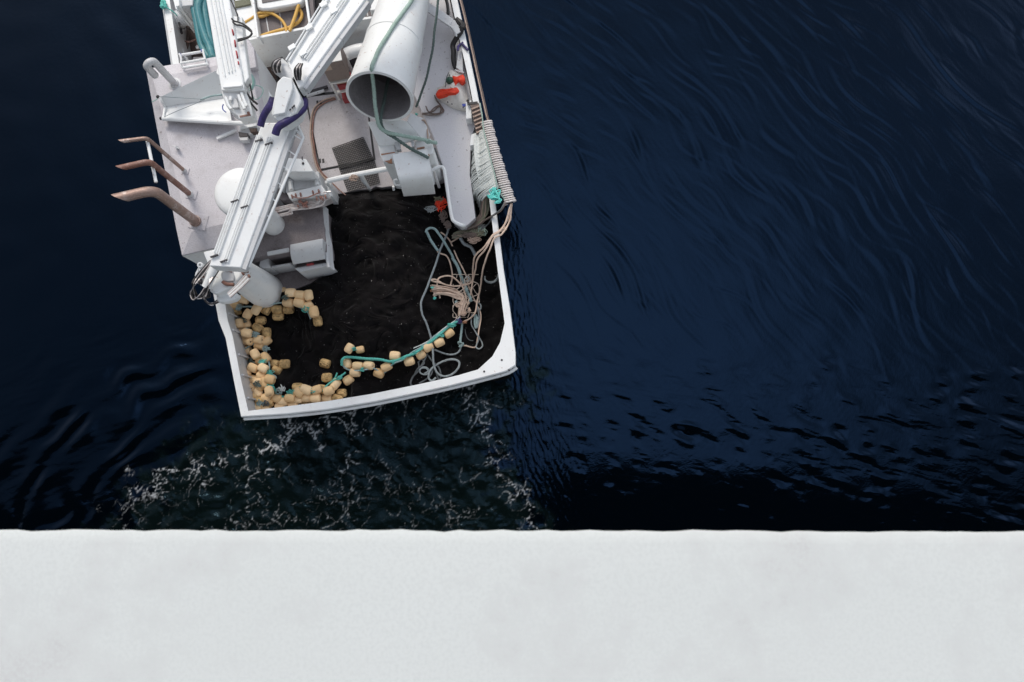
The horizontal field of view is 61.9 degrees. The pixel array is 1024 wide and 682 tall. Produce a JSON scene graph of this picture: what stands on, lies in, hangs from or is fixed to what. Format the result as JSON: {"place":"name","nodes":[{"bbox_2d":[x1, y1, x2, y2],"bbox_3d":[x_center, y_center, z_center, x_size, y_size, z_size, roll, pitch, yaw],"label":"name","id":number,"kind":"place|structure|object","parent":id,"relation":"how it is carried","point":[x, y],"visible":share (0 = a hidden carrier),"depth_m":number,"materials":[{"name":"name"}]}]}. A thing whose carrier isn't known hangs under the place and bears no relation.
{"place":"outdoors","nodes":[
{"label":"outdoors","id":0,"kind":"place"},
{"bbox_2d":[0,0,1023,531],"bbox_3d":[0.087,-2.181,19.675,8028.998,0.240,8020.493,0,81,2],"label":"water","id":1,"kind":"structure","parent":0,"point":[762,264],"depth_m":19.36,"materials":[{"name":"liquid"}]},
{"bbox_2d":[111,0,517,419],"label":"fishing boat","id":2,"kind":"object","parent":1,"relation":"on","point":[253,192],"visible":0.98,"depth_m":17.14,"materials":[{"name":"white paint"}]},
{"bbox_2d":[190,0,208,57],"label":"hose","id":3,"kind":"object","parent":2,"relation":"on","point":[200,43],"visible":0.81,"depth_m":18.32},
{"bbox_2d":[194,0,215,57],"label":"hose","id":4,"kind":"object","parent":2,"relation":"on","point":[202,29],"visible":0.96,"depth_m":18.25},
{"bbox_2d":[202,0,214,49],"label":"hose","id":5,"kind":"object","parent":2,"relation":"on","point":[205,13],"visible":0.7,"depth_m":18.37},
{"bbox_2d":[245,11,287,30],"bbox_3d":[-5.221,-6.845,18.191,1.009,0.059,0.387,12,82,4],"label":"hose","id":6,"kind":"object","parent":2,"relation":"on","point":[270,13],"visible":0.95,"depth_m":18.18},
{"bbox_2d":[258,8,303,35],"bbox_3d":[-5.022,-7.080,18.262,1.036,0.072,1.013,-16,81,-1],"label":"hose","id":7,"kind":"object","parent":2,"relation":"on","point":[298,21],"visible":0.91,"depth_m":18.18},
{"bbox_2d":[288,4,299,31],"bbox_3d":[-4.593,-6.972,18.141,0.079,0.070,0.849,15,82,4],"label":"hose","id":8,"kind":"object","parent":2,"relation":"on","point":[294,18],"visible":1,"depth_m":18.10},
{"bbox_2d":[310,96,334,179],"bbox_3d":[-4.247,-4.524,19.027,0.552,0.039,1.971,0,81,2],"label":"hose","id":9,"kind":"object","parent":2,"relation":"on","point":[317,104],"visible":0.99,"depth_m":19.04,"materials":[{"name":"brown rubber"}]},
{"bbox_2d":[312,98,335,177],"bbox_3d":[-4.212,-4.519,19.025,0.524,0.035,1.900,0,81,2],"label":"hose","id":10,"kind":"object","parent":2,"relation":"on","point":[320,105],"visible":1,"depth_m":19.04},
{"bbox_2d":[332,137,373,168],"bbox_3d":[-3.535,-4.158,18.946,0.798,0.020,0.584,-20,81,-1],"label":"rubber mat","id":11,"kind":"object","parent":2,"relation":"on","point":[357,158],"visible":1,"depth_m":18.94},
{"bbox_2d":[338,158,379,191],"bbox_3d":[-3.386,-3.678,18.894,0.820,0.020,0.662,-14,81,-1],"label":"rubber mat","id":12,"kind":"object","parent":2,"relation":"on","point":[362,164],"visible":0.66,"depth_m":18.88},
{"bbox_2d":[239,182,509,407],"bbox_3d":[-3.323,-1.052,18.555,6.538,0.937,5.299,0,81,2],"label":"heaped net","id":13,"kind":"object","parent":2,"relation":"on","point":[368,295],"visible":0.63,"depth_m":18.41,"materials":[{"name":"fabric"}]},
{"bbox_2d":[235,318,243,328],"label":"net float","id":14,"kind":"object","parent":13,"relation":"on","point":[239,323],"visible":1,"depth_m":18.24,"materials":[{"name":"plastic"}]},
{"bbox_2d":[238,295,248,303],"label":"net float","id":15,"kind":"object","parent":13,"relation":"on","point":[242,300],"visible":0.48,"depth_m":18.16,"materials":[{"name":"plastic"}]},
{"bbox_2d":[241,328,252,337],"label":"net float","id":16,"kind":"object","parent":13,"relation":"on","point":[245,332],"visible":1,"depth_m":18.12,"materials":[{"name":"plastic"}]},
{"bbox_2d":[242,308,252,319],"bbox_3d":[-5.643,-0.574,18.223,0.192,0.180,0.218,27,83,8],"label":"net float","id":17,"kind":"object","parent":13,"relation":"on","point":[247,314],"visible":1,"depth_m":18.15,"materials":[{"name":"plastic"}]},
{"bbox_2d":[243,337,252,345],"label":"net float","id":18,"kind":"object","parent":13,"relation":"on","point":[248,341],"visible":0.97,"depth_m":18.22,"materials":[{"name":"plastic"}]},
{"bbox_2d":[247,362,257,372],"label":"net float","id":19,"kind":"object","parent":13,"relation":"on","point":[251,367],"visible":0.94,"depth_m":18.08,"materials":[{"name":"plastic"}]},
{"bbox_2d":[249,348,260,359],"bbox_3d":[-5.474,0.281,18.189,0.199,0.187,0.219,-25,79,-41],"label":"net float","id":20,"kind":"object","parent":13,"relation":"on","point":[255,354],"visible":1,"depth_m":18.12,"materials":[{"name":"plastic"}]},
{"bbox_2d":[251,305,261,315],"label":"net float","id":21,"kind":"object","parent":13,"relation":"on","point":[256,310],"visible":0.81,"depth_m":18.15,"materials":[{"name":"plastic"}]},
{"bbox_2d":[251,323,263,332],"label":"net float","id":22,"kind":"object","parent":13,"relation":"on","point":[256,327],"visible":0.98,"depth_m":18.33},
{"bbox_2d":[253,335,263,344],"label":"net float","id":23,"kind":"object","parent":13,"relation":"on","point":[258,339],"visible":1,"depth_m":18.21,"materials":[{"name":"plastic"}]},
{"bbox_2d":[255,316,266,324],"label":"net float","id":24,"kind":"object","parent":13,"relation":"on","point":[261,320],"visible":1,"depth_m":18.33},
{"bbox_2d":[257,363,268,373],"bbox_3d":[-5.267,0.577,18.068,0.215,0.187,0.200,29,55,6],"label":"net float","id":25,"kind":"object","parent":13,"relation":"on","point":[262,367],"visible":1,"depth_m":18.00,"materials":[{"name":"plastic"}]},
{"bbox_2d":[260,352,270,363],"bbox_3d":[-5.280,0.356,18.274,0.196,0.184,0.231,-40,82,-16],"label":"net float","id":26,"kind":"object","parent":13,"relation":"on","point":[265,355],"visible":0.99,"depth_m":18.20,"materials":[{"name":"plastic"}]},
{"bbox_2d":[261,307,270,315],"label":"net float","id":27,"kind":"object","parent":13,"relation":"on","point":[266,311],"visible":0.74,"depth_m":18.31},
{"bbox_2d":[262,327,270,336],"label":"net float","id":28,"kind":"object","parent":13,"relation":"on","point":[266,331],"visible":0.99,"depth_m":18.32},
{"bbox_2d":[262,336,271,345],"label":"net float","id":29,"kind":"object","parent":13,"relation":"on","point":[267,340],"visible":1,"depth_m":18.28,"materials":[{"name":"plastic"}]},
{"bbox_2d":[264,386,273,396],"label":"net float","id":30,"kind":"object","parent":13,"relation":"on","point":[269,391],"visible":1,"depth_m":17.84,"materials":[{"name":"plastic"}]},
{"bbox_2d":[264,374,275,384],"bbox_3d":[-5.111,0.809,18.012,0.224,0.197,0.198,15,40,4],"label":"net float","id":31,"kind":"object","parent":13,"relation":"on","point":[269,379],"visible":1,"depth_m":17.94,"materials":[{"name":"plastic"}]},
{"bbox_2d":[270,359,278,366],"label":"net float","id":32,"kind":"object","parent":13,"relation":"on","point":[273,362],"visible":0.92,"depth_m":18.31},
{"bbox_2d":[271,394,281,402],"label":"net float","id":33,"kind":"object","parent":13,"relation":"on","point":[275,398],"visible":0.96,"depth_m":18.02,"materials":[{"name":"plastic"}]},
{"bbox_2d":[271,305,282,313],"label":"net float","id":34,"kind":"object","parent":13,"relation":"on","point":[276,309],"visible":1,"depth_m":18.30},
{"bbox_2d":[271,366,282,374],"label":"net float","id":35,"kind":"object","parent":13,"relation":"on","point":[277,369],"visible":0.95,"depth_m":18.27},
{"bbox_2d":[272,312,283,320],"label":"net float","id":36,"kind":"object","parent":13,"relation":"on","point":[278,317],"visible":0.99,"depth_m":18.36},
{"bbox_2d":[279,359,289,368],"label":"net float","id":37,"kind":"object","parent":13,"relation":"on","point":[284,363],"visible":1,"depth_m":18.26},
{"bbox_2d":[282,298,293,307],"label":"net float","id":38,"kind":"object","parent":13,"relation":"on","point":[288,302],"visible":0.89,"depth_m":18.19,"materials":[{"name":"plastic"}]},
{"bbox_2d":[282,306,293,313],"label":"net float","id":39,"kind":"object","parent":13,"relation":"on","point":[287,310],"visible":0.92,"depth_m":18.33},
{"bbox_2d":[284,393,294,401],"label":"net float","id":40,"kind":"object","parent":13,"relation":"on","point":[289,397],"visible":1,"depth_m":17.92,"materials":[{"name":"plastic"}]},
{"bbox_2d":[285,288,295,296],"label":"net float","id":41,"kind":"object","parent":13,"relation":"on","point":[289,292],"visible":0.98,"depth_m":18.09,"materials":[{"name":"plastic"}]},
{"bbox_2d":[293,386,303,398],"bbox_3d":[-4.500,1.089,18.015,0.236,0.204,0.206,34,122,7],"label":"net float","id":42,"kind":"object","parent":13,"relation":"on","point":[298,393],"visible":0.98,"depth_m":17.93,"materials":[{"name":"plastic"}]},
{"bbox_2d":[293,298,305,307],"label":"net float","id":43,"kind":"object","parent":13,"relation":"on","point":[299,303],"visible":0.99,"depth_m":18.11,"materials":[{"name":"plastic"}]},
{"bbox_2d":[294,290,304,298],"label":"net float","id":44,"kind":"object","parent":13,"relation":"on","point":[298,294],"visible":0.99,"depth_m":18.07,"materials":[{"name":"plastic"}]},
{"bbox_2d":[299,384,311,394],"bbox_3d":[-4.344,1.028,18.003,0.250,0.205,0.208,19,98,5],"label":"net float","id":45,"kind":"object","parent":13,"relation":"on","point":[304,389],"visible":1,"depth_m":17.92,"materials":[{"name":"plastic"}]},
{"bbox_2d":[301,395,309,401],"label":"net float","id":46,"kind":"object","parent":13,"relation":"on","point":[304,398],"visible":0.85,"depth_m":18.01,"materials":[{"name":"plastic"}]},
{"bbox_2d":[302,301,313,310],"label":"net float","id":47,"kind":"object","parent":13,"relation":"on","point":[308,303],"visible":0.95,"depth_m":18.11,"materials":[{"name":"plastic"}]},
{"bbox_2d":[304,290,312,300],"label":"net float","id":48,"kind":"object","parent":13,"relation":"on","point":[308,295],"visible":1,"depth_m":18.05,"materials":[{"name":"plastic"}]},
{"bbox_2d":[309,306,318,317],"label":"net float","id":49,"kind":"object","parent":13,"relation":"on","point":[313,311],"visible":1,"depth_m":18.04,"materials":[{"name":"plastic"}]},
{"bbox_2d":[309,394,320,402],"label":"net float","id":50,"kind":"object","parent":13,"relation":"on","point":[315,398],"visible":0.98,"depth_m":17.98,"materials":[{"name":"plastic"}]},
{"bbox_2d":[313,316,322,326],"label":"net float","id":51,"kind":"object","parent":13,"relation":"on","point":[317,321],"visible":0.82,"depth_m":18.18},
{"bbox_2d":[319,358,330,368],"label":"net float","id":52,"kind":"object","parent":13,"relation":"on","point":[324,363],"visible":1,"depth_m":18.28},
{"bbox_2d":[321,394,331,401],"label":"net float","id":53,"kind":"object","parent":13,"relation":"on","point":[325,398],"visible":0.79,"depth_m":18.13,"materials":[{"name":"plastic"}]},
{"bbox_2d":[321,373,332,381],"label":"net float","id":54,"kind":"object","parent":13,"relation":"on","point":[326,377],"visible":1,"depth_m":18.13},
{"bbox_2d":[323,386,334,395],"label":"net float","id":55,"kind":"object","parent":13,"relation":"on","point":[328,390],"visible":1,"depth_m":17.95,"materials":[{"name":"plastic"}]},
{"bbox_2d":[330,380,340,389],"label":"net float","id":56,"kind":"object","parent":13,"relation":"on","point":[335,384],"visible":0.82,"depth_m":18.11,"materials":[{"name":"plastic"}]},
{"bbox_2d":[336,389,346,396],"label":"net float","id":57,"kind":"object","parent":13,"relation":"on","point":[342,392],"visible":0.99,"depth_m":18.21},
{"bbox_2d":[343,359,351,368],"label":"net float","id":58,"kind":"object","parent":13,"relation":"on","point":[347,363],"visible":1,"depth_m":18.19,"materials":[{"name":"plastic"}]},
{"bbox_2d":[342,374,354,385],"bbox_3d":[-3.506,0.836,18.308,0.234,0.213,0.200,-30,68,-3],"label":"net float","id":59,"kind":"object","parent":13,"relation":"on","point":[348,380],"visible":0.96,"depth_m":18.22,"materials":[{"name":"plastic"}]},
{"bbox_2d":[344,343,354,353],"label":"net float","id":60,"kind":"object","parent":13,"relation":"on","point":[348,349],"visible":1,"depth_m":18.06,"materials":[{"name":"plastic"}]},
{"bbox_2d":[349,368,360,376],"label":"net float","id":61,"kind":"object","parent":13,"relation":"on","point":[352,373],"visible":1,"depth_m":18.16,"materials":[{"name":"plastic"}]},
{"bbox_2d":[352,362,362,369],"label":"net float","id":62,"kind":"object","parent":13,"relation":"on","point":[357,365],"visible":1,"depth_m":18.13,"materials":[{"name":"plastic"}]},
{"bbox_2d":[356,346,364,353],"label":"net float","id":63,"kind":"object","parent":13,"relation":"on","point":[360,349],"visible":0.93,"depth_m":18.19,"materials":[{"name":"plastic"}]},
{"bbox_2d":[363,361,374,369],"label":"net float","id":64,"kind":"object","parent":13,"relation":"on","point":[369,365],"visible":1,"depth_m":18.12,"materials":[{"name":"plastic"}]},
{"bbox_2d":[373,368,384,378],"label":"net float","id":65,"kind":"object","parent":13,"relation":"on","point":[380,373],"visible":1,"depth_m":18.20,"materials":[{"name":"plastic"}]},
{"bbox_2d":[380,362,392,371],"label":"net float","id":66,"kind":"object","parent":13,"relation":"on","point":[385,366],"visible":0.99,"depth_m":18.15,"materials":[{"name":"plastic"}]},
{"bbox_2d":[389,351,400,359],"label":"net float","id":67,"kind":"object","parent":13,"relation":"on","point":[393,355],"visible":1,"depth_m":18.13,"materials":[{"name":"plastic"}]},
{"bbox_2d":[343,326,447,372],"bbox_3d":[-2.360,0.269,18.238,2.533,0.256,0.490,-22,81,-2],"label":"rope","id":68,"kind":"object","parent":13,"relation":"on","point":[399,360],"visible":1,"depth_m":18.18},
{"bbox_2d":[404,356,414,365],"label":"net float","id":69,"kind":"object","parent":13,"relation":"on","point":[409,361],"visible":1,"depth_m":18.13,"materials":[{"name":"plastic"}]},
{"bbox_2d":[410,353,427,385],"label":"rope","id":70,"kind":"object","parent":13,"relation":"on","point":[412,377],"visible":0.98,"depth_m":18.32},
{"bbox_2d":[416,350,425,359],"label":"net float","id":71,"kind":"object","parent":13,"relation":"on","point":[421,354],"visible":0.98,"depth_m":18.31,"materials":[{"name":"plastic"}]},
{"bbox_2d":[423,343,433,352],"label":"net float","id":72,"kind":"object","parent":13,"relation":"on","point":[427,348],"visible":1,"depth_m":18.25,"materials":[{"name":"plastic"}]},
{"bbox_2d":[419,355,441,383],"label":"rope","id":73,"kind":"object","parent":13,"relation":"on","point":[438,378],"visible":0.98,"depth_m":18.36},
{"bbox_2d":[424,206,437,212],"bbox_3d":[-1.768,-2.874,18.643,0.327,0.122,0.183,0,81,2],"label":"rope tangle","id":74,"kind":"object","parent":13,"relation":"on","point":[428,209],"visible":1,"depth_m":18.64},
{"bbox_2d":[426,231,438,250],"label":"rope","id":75,"kind":"object","parent":13,"relation":"on","point":[432,242],"visible":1,"depth_m":18.60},
{"bbox_2d":[425,227,453,257],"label":"rope","id":76,"kind":"object","parent":13,"relation":"on","point":[442,239],"visible":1,"depth_m":18.61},
{"bbox_2d":[434,337,444,347],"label":"net float","id":77,"kind":"object","parent":13,"relation":"on","point":[439,342],"visible":1,"depth_m":18.27,"materials":[{"name":"plastic"}]},
{"bbox_2d":[420,223,459,380],"bbox_3d":[-1.597,-0.871,18.445,0.765,0.365,3.459,-5,81,1],"label":"rope","id":78,"kind":"object","parent":13,"relation":"on","point":[430,335],"visible":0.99,"depth_m":18.32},
{"bbox_2d":[428,232,452,284],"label":"rope","id":79,"kind":"object","parent":13,"relation":"on","point":[450,265],"visible":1,"depth_m":18.72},
{"bbox_2d":[435,197,447,211],"bbox_3d":[-1.553,-2.987,18.705,0.324,0.205,0.319,-35,82,-4],"label":"twine bunch","id":80,"kind":"object","parent":13,"relation":"on","point":[441,203],"visible":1,"depth_m":18.68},
{"bbox_2d":[438,210,447,222],"bbox_3d":[-1.504,-2.730,18.645,0.198,0.136,0.273,34,84,7],"label":"rope tangle","id":81,"kind":"object","parent":13,"relation":"on","point":[442,216],"visible":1,"depth_m":18.62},
{"bbox_2d":[444,328,454,338],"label":"net float","id":82,"kind":"object","parent":13,"relation":"on","point":[449,333],"visible":1,"depth_m":18.36,"materials":[{"name":"plastic"}]},
{"bbox_2d":[436,275,466,302],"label":"rope","id":83,"kind":"object","parent":13,"relation":"on","point":[457,281],"visible":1,"depth_m":18.61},
{"bbox_2d":[440,232,481,347],"bbox_3d":[-1.058,-1.139,18.677,0.564,0.367,2.634,-10,81,0],"label":"rope","id":84,"kind":"object","parent":13,"relation":"on","point":[469,289],"visible":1,"depth_m":18.74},
{"bbox_2d":[452,274,479,328],"bbox_3d":[-1.003,-0.865,18.649,0.599,0.284,1.248,0,81,2],"label":"line tangle","id":85,"kind":"object","parent":84,"relation":"on","point":[469,312],"visible":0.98,"depth_m":18.66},
{"bbox_2d":[451,258,471,298],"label":"rope","id":86,"kind":"object","parent":13,"relation":"on","point":[459,272],"visible":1,"depth_m":18.68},
{"bbox_2d":[459,237,475,254],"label":"rope","id":87,"kind":"object","parent":13,"relation":"on","point":[467,245],"visible":0.94,"depth_m":18.64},
{"bbox_2d":[467,237,481,243],"bbox_3d":[-0.811,-2.176,18.452,0.324,0.093,0.177,0,81,2],"label":"rope tangle","id":88,"kind":"object","parent":13,"relation":"on","point":[472,240],"visible":1,"depth_m":18.43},
{"bbox_2d":[461,232,476,238],"bbox_3d":[-0.922,-2.283,18.469,0.374,0.083,0.174,0,81,2],"label":"rope tangle","id":89,"kind":"object","parent":88,"relation":"on","point":[468,235],"visible":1,"depth_m":18.44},
{"bbox_2d":[471,303,482,348],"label":"rope","id":90,"kind":"object","parent":13,"relation":"on","point":[478,310],"visible":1,"depth_m":18.64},
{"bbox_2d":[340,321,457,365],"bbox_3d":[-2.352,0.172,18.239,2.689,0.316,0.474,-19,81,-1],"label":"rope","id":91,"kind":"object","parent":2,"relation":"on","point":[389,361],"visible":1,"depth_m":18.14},
{"bbox_2d":[369,0,437,144],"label":"rope","id":92,"kind":"object","parent":2,"relation":"on","point":[386,37],"visible":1,"depth_m":16.33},
{"bbox_2d":[379,77,428,158],"bbox_3d":[-2.308,-4.339,16.828,0.625,0.671,1.768,-26,81,-2],"label":"rope","id":93,"kind":"object","parent":2,"relation":"on","point":[391,136],"visible":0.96,"depth_m":16.83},
{"bbox_2d":[415,0,438,107],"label":"rope","id":94,"kind":"object","parent":2,"relation":"hanging from","point":[430,59],"visible":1,"depth_m":17.70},
{"bbox_2d":[422,106,442,115],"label":"rope","id":95,"kind":"object","parent":2,"relation":"on","point":[433,111],"visible":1,"depth_m":18.62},
{"bbox_2d":[430,285,465,315],"bbox_3d":[-1.338,-0.965,18.534,0.954,0.432,0.454,36,84,7],"label":"frayed bundle","id":96,"kind":"object","parent":2,"relation":"on","point":[445,290],"visible":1,"depth_m":18.52,"materials":[{"name":"beige fabric"}]},
{"bbox_2d":[436,69,467,111],"bbox_3d":[-1.313,-5.502,18.582,0.701,0.405,0.957,0,81,2],"label":"covered gear","id":97,"kind":"object","parent":2,"relation":"on","point":[453,94],"visible":0.99,"depth_m":18.50,"materials":[{"name":"plastic"}]},
{"bbox_2d":[450,17,463,69],"bbox_3d":[-1.206,-6.470,18.629,0.306,0.454,1.109,6,81,3],"label":"black hose","id":98,"kind":"object","parent":2,"relation":"on","point":[453,49],"visible":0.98,"depth_m":18.64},
{"bbox_2d":[452,192,484,238],"bbox_3d":[-0.786,-2.750,18.455,0.454,0.551,1.400,34,83,7],"label":"rope bundle","id":99,"kind":"object","parent":2,"relation":"on","point":[478,218],"visible":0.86,"depth_m":18.46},
{"bbox_2d":[470,229,484,236],"bbox_3d":[-0.726,-2.339,18.475,0.330,0.087,0.198,-15,81,-1],"label":"rope tangle","id":100,"kind":"object","parent":99,"relation":"on","point":[480,233],"visible":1,"depth_m":18.45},
{"bbox_2d":[451,190,488,238],"bbox_3d":[-0.772,-2.754,18.455,0.468,0.552,1.401,34,84,7],"label":"rope bundle","id":101,"kind":"object","parent":2,"relation":"on","point":[483,212],"visible":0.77,"depth_m":18.45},
{"bbox_2d":[456,191,486,238],"bbox_3d":[-0.781,-2.734,18.451,0.424,0.547,1.278,34,84,7],"label":"rope bundle","id":102,"kind":"object","parent":2,"relation":"on","point":[480,216],"visible":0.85,"depth_m":18.41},
{"bbox_2d":[431,203,512,286],"bbox_3d":[-0.704,-1.875,18.292,2.331,1.093,0.548,-40,82,-4],"label":"rope","id":103,"kind":"object","parent":2,"relation":"attached to","point":[475,255],"visible":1,"depth_m":18.37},
{"bbox_2d":[459,0,487,119],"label":"rope","id":104,"kind":"object","parent":2,"relation":"attached to","point":[473,59],"visible":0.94,"depth_m":18.56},
{"bbox_2d":[461,0,489,119],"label":"rope","id":105,"kind":"object","parent":2,"relation":"attached to","point":[475,60],"visible":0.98,"depth_m":18.62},
{"bbox_2d":[467,202,505,229],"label":"rope","id":106,"kind":"object","parent":2,"relation":"attached to","point":[484,220],"visible":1,"depth_m":18.15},
{"bbox_2d":[464,204,512,320],"bbox_3d":[-0.491,-1.612,18.264,0.189,1.137,2.589,23,82,5],"label":"rope","id":107,"kind":"object","parent":2,"relation":"attached to","point":[485,262],"visible":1,"depth_m":18.03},
{"bbox_2d":[465,203,511,311],"bbox_3d":[-0.598,-1.739,18.264,0.251,1.114,2.444,28,83,6],"label":"rope","id":108,"kind":"object","parent":2,"relation":"attached to","point":[498,232],"visible":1,"depth_m":17.90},
{"bbox_2d":[480,103,503,198],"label":"rope","id":109,"kind":"object","parent":2,"relation":"on","point":[489,151],"visible":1,"depth_m":17.96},
{"bbox_2d":[487,187,501,203],"bbox_3d":[-0.366,-3.042,17.824,0.323,0.093,0.380,0,81,2],"label":"twine bunch","id":110,"kind":"object","parent":109,"relation":"attached to","point":[492,196],"visible":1,"depth_m":17.80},
{"bbox_2d":[481,120,515,204],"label":"coiled rope","id":111,"kind":"object","parent":2,"relation":"on","point":[503,173],"visible":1,"depth_m":17.97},
{"bbox_2d":[471,130,498,209],"bbox_3d":[-0.717,-3.733,18.449,0.581,0.903,1.555,-15,81,-1],"label":"draped netting","id":112,"kind":"object","parent":111,"relation":"hanging from","point":[481,165],"visible":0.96,"depth_m":18.13,"materials":[{"name":"fabric"}]},
{"bbox_2d":[0,529,1023,681],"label":"bridge","id":113,"kind":"structure","parent":0,"point":[358,605],"depth_m":0.77,"materials":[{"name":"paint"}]},
{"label":"net float","id":114,"kind":"object","parent":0,"visible":0},
{"bbox_2d":[311,385,321,394],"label":"net float","id":115,"kind":"object","parent":114,"relation":"on","point":[317,389],"visible":1,"depth_m":17.94,"materials":[{"name":"plastic"}]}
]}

